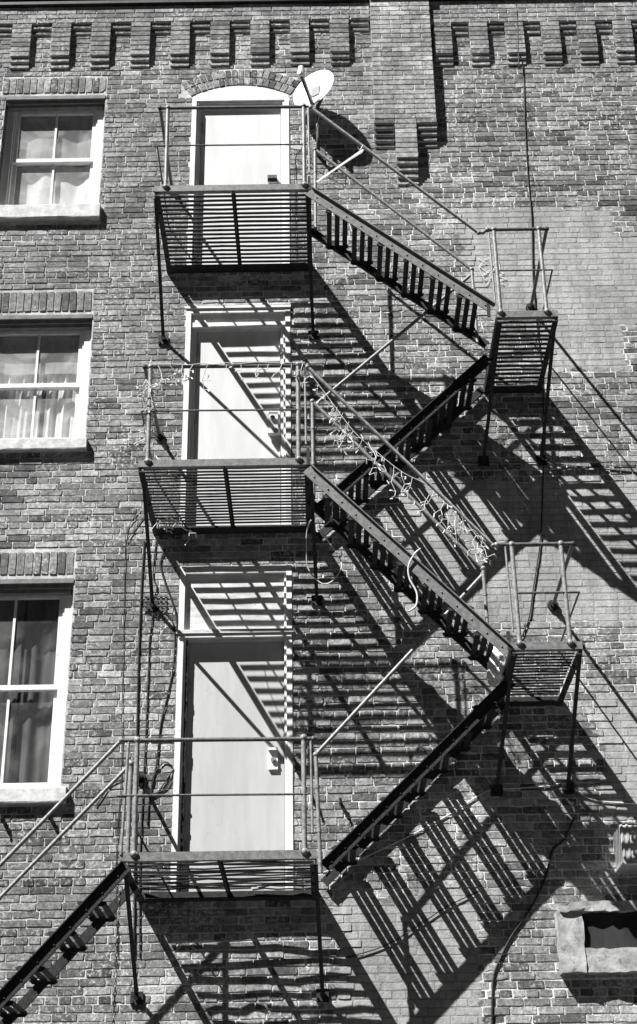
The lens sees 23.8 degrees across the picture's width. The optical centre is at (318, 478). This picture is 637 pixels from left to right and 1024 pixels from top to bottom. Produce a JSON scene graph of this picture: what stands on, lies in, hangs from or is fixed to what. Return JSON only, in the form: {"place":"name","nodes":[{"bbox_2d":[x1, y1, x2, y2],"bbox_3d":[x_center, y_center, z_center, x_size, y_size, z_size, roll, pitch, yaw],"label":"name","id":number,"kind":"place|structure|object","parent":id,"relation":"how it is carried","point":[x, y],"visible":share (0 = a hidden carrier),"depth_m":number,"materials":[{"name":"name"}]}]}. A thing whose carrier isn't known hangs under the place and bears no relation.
{"place":"outdoors","nodes":[
{"label":"outdoors","id":0,"kind":"place"},
{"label":"road","id":1,"kind":"structure","parent":0,"visible":0},
{"bbox_2d":[0,0,636,1023],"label":"brick building","id":2,"kind":"structure","parent":1,"relation":"on","point":[426,96],"depth_m":13.96,"materials":[{"name":"grey brick"}]},
{"bbox_2d":[0,814,3,823],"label":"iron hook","id":3,"kind":"object","parent":2,"relation":"attached to","point":[1,818],"visible":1,"depth_m":12.55,"materials":[{"name":"black metal"}]},
{"bbox_2d":[0,600,24,782],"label":"curtain","id":4,"kind":"object","parent":2,"relation":"hanging from","point":[6,615],"visible":0.85,"depth_m":13.55,"materials":[{"name":"grey fabric"}]},
{"bbox_2d":[0,374,43,438],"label":"curtain","id":5,"kind":"object","parent":2,"relation":"hanging from","point":[16,408],"visible":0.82,"depth_m":14.76,"materials":[{"name":"white fabric"}]},
{"bbox_2d":[13,600,59,782],"bbox_3d":[-2.451,1.901,13.434,0.400,1.800,0.048,-1,-28,0],"label":"curtain","id":6,"kind":"object","parent":2,"relation":"hanging from","point":[33,736],"visible":0.74,"depth_m":13.42,"materials":[{"name":"grey fabric"}]},
{"bbox_2d":[0,578,73,804],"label":"window","id":7,"kind":"structure","parent":2,"relation":"in","point":[50,793],"depth_m":13.31,"materials":[{"name":"white wood"}]},
{"bbox_2d":[0,335,79,374],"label":"window blind","id":8,"kind":"object","parent":2,"relation":"attached to","point":[57,354],"depth_m":14.98,"materials":[{"name":"white fabric"}]},
{"bbox_2d":[0,314,92,452],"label":"window","id":9,"kind":"structure","parent":2,"relation":"in","point":[67,324],"depth_m":14.77,"materials":[{"name":"white wood"}]},
{"bbox_2d":[14,165,89,204],"bbox_3d":[-2.811,-3.030,15.956,0.970,0.694,0.058,-1,-28,0],"label":"curtain","id":10,"kind":"object","parent":2,"relation":"hanging from","point":[70,185],"visible":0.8,"depth_m":16.00,"materials":[{"name":"white fabric"}]},
{"bbox_2d":[0,95,105,221],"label":"window","id":11,"kind":"structure","parent":2,"relation":"in","point":[18,107],"depth_m":16.04,"materials":[{"name":"white wood"}]},
{"bbox_2d":[17,116,92,166],"bbox_3d":[-2.816,-3.654,16.245,0.920,0.720,0.031,-1,-28,0],"label":"window blind","id":12,"kind":"object","parent":2,"relation":"attached to","point":[74,137],"depth_m":16.26,"materials":[{"name":"white fabric"}]},
{"bbox_2d":[42,374,76,437],"bbox_3d":[-2.478,-0.833,14.834,0.388,1.277,0.081,-3,-28,4],"label":"curtain","id":13,"kind":"object","parent":2,"relation":"hanging from","point":[59,414],"visible":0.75,"depth_m":14.76,"materials":[{"name":"white fabric"}]},
{"bbox_2d":[116,508,139,957],"bbox_3d":[-1.683,2.053,13.019,0.127,4.018,0.007,-1,-28,0],"label":"cable","id":14,"kind":"object","parent":2,"relation":"attached to","point":[122,700],"visible":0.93,"depth_m":13.16,"materials":[{"name":"black rubber"}]},
{"bbox_2d":[133,541,144,945],"bbox_3d":[-1.538,2.203,12.940,0.088,3.679,0.016,-1,-28,0],"label":"cable","id":15,"kind":"object","parent":2,"relation":"attached to","point":[138,699],"visible":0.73,"depth_m":13.21,"materials":[{"name":"black rubber"}]},
{"bbox_2d":[139,611,153,957],"bbox_3d":[-1.464,2.461,12.805,0.048,3.096,0.012,-1,-28,0],"label":"cable","id":16,"kind":"object","parent":2,"relation":"attached to","point":[144,772],"visible":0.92,"depth_m":12.83,"materials":[{"name":"black rubber"}]},
{"bbox_2d":[143,595,166,610],"bbox_3d":[-1.459,1.114,13.505,0.210,0.148,0.014,-1,-28,0],"label":"vent grille","id":17,"kind":"object","parent":2,"relation":"attached to","point":[160,601],"visible":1,"depth_m":13.51,"materials":[{"name":"metal"}]},
{"bbox_2d":[147,541,175,824],"bbox_3d":[-1.380,1.724,13.188,0.244,2.617,0.012,-1,-28,0],"label":"cable","id":18,"kind":"object","parent":2,"relation":"attached to","point":[169,683],"visible":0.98,"depth_m":13.17,"materials":[{"name":"black rubber"}]},
{"bbox_2d":[151,761,173,796],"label":"cable","id":19,"kind":"object","parent":2,"relation":"attached to","point":[172,773],"visible":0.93,"depth_m":12.76,"materials":[{"name":"black rubber"}]},
{"bbox_2d":[160,548,177,634],"bbox_3d":[-1.341,1.009,13.559,0.190,0.845,0.016,-1,-28,0],"label":"cable","id":20,"kind":"object","parent":2,"relation":"attached to","point":[168,590],"visible":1,"depth_m":13.56,"materials":[{"name":"black rubber"}]},
{"bbox_2d":[170,564,293,891],"bbox_3d":[-0.728,2.119,13.037,1.040,2.960,0.165,-1,-28,0],"label":"door","id":21,"kind":"structure","parent":2,"relation":"in","point":[235,630],"depth_m":13.11,"materials":[{"name":"grey paint"}]},
{"bbox_2d":[179,304,290,525],"bbox_3d":[-0.784,-0.593,14.458,1.050,2.464,0.150,-1,-28,0],"label":"door","id":22,"kind":"structure","parent":2,"relation":"in","point":[236,334],"depth_m":14.60,"materials":[{"name":"white paint"}]},
{"bbox_2d":[187,86,289,264],"bbox_3d":[-0.823,-3.153,15.799,1.038,2.406,0.136,-1,-28,0],"label":"door","id":23,"kind":"structure","parent":2,"relation":"in","point":[216,165],"depth_m":15.97,"materials":[{"name":"white paint"}]},
{"bbox_2d":[0,103,582,1023],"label":"fire escape","id":24,"kind":"object","parent":2,"relation":"attached to","point":[340,503],"visible":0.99,"depth_m":12.96,"materials":[{"name":"paint"}]},
{"bbox_2d":[112,888,120,1023],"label":"chain","id":25,"kind":"object","parent":24,"relation":"hanging from","point":[115,976],"visible":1,"depth_m":11.42,"materials":[{"name":"grey metal"}]},
{"bbox_2d":[151,516,196,545],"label":"string lights","id":26,"kind":"object","parent":24,"relation":"hanging from","point":[166,528],"visible":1,"depth_m":12.89,"materials":[{"name":"white paint"}]},
{"bbox_2d":[134,362,312,459],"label":"string lights","id":27,"kind":"object","parent":24,"relation":"on","point":[152,402],"visible":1,"depth_m":13.09,"materials":[{"name":"white paint"}]},
{"bbox_2d":[306,519,342,584],"bbox_3d":[0.014,0.628,12.831,0.338,0.569,0.186,18,-33,-32],"label":"cable","id":28,"kind":"object","parent":24,"relation":"hanging from","point":[333,549],"visible":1,"depth_m":12.82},
{"bbox_2d":[318,519,338,527],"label":"cable","id":29,"kind":"object","parent":24,"relation":"attached to","point":[328,522],"visible":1,"depth_m":12.88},
{"bbox_2d":[316,145,364,182],"bbox_3d":[0.210,-2.951,14.161,0.472,0.426,0.067,-1,-28,0],"label":"tie strap","id":30,"kind":"object","parent":24,"relation":"attached to","point":[341,164],"visible":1,"depth_m":14.16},
{"bbox_2d":[309,372,496,564],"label":"string lights","id":31,"kind":"object","parent":24,"relation":"hanging from","point":[407,491],"visible":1,"depth_m":12.62,"materials":[{"name":"white paint"}]},
{"bbox_2d":[407,548,420,611],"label":"cable","id":32,"kind":"object","parent":24,"relation":"hanging from","point":[412,584],"visible":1,"depth_m":12.21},
{"bbox_2d":[487,647,507,686],"bbox_3d":[1.480,1.517,12.443,0.204,0.420,0.146,-1,-28,0],"label":"plastic bag","id":33,"kind":"object","parent":24,"relation":"hanging from","point":[495,667],"visible":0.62,"depth_m":12.38,"materials":[{"name":"white plastic"}]},
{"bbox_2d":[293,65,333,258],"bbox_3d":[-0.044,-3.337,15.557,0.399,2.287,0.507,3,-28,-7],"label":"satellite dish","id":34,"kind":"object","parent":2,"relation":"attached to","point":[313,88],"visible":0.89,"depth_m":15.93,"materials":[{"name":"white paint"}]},
{"bbox_2d":[346,891,478,957],"bbox_3d":[0.764,3.597,12.196,1.096,0.516,0.010,-1,-28,0],"label":"cable","id":35,"kind":"object","parent":2,"relation":"attached to","point":[413,928],"visible":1,"depth_m":12.18,"materials":[{"name":"black rubber"}]},
{"bbox_2d":[324,781,636,872],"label":"cable","id":36,"kind":"object","parent":2,"relation":"attached to","point":[473,799],"visible":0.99,"depth_m":12.64,"materials":[{"name":"black rubber"}]},
{"bbox_2d":[516,10,543,636],"bbox_3d":[1.990,-1.867,15.002,0.552,7.430,0.070,-1,-28,0],"label":"cable","id":37,"kind":"object","parent":2,"relation":"attached to","point":[536,324],"visible":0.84,"depth_m":15.10,"materials":[{"name":"black rubber"}]},
{"bbox_2d":[491,817,574,1023],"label":"cable","id":38,"kind":"object","parent":2,"relation":"attached to","point":[524,917],"visible":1,"depth_m":12.20,"materials":[{"name":"black rubber"}]},
{"bbox_2d":[431,458,636,472],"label":"cable","id":39,"kind":"object","parent":2,"relation":"attached to","point":[535,462],"visible":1,"depth_m":14.13,"materials":[{"name":"metal"}]},
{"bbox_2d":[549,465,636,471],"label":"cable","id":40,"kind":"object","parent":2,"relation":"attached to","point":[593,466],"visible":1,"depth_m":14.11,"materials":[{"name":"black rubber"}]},
{"bbox_2d":[555,900,636,974],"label":"rendered surround","id":41,"kind":"object","parent":2,"relation":"attached to","point":[596,937],"visible":1,"depth_m":12.06,"materials":[{"name":"white concrete"}]},
{"bbox_2d":[612,824,636,875],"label":"duct box","id":42,"kind":"object","parent":2,"relation":"attached to","point":[624,837],"visible":1,"depth_m":12.17,"materials":[{"name":"metal"}]}
]}

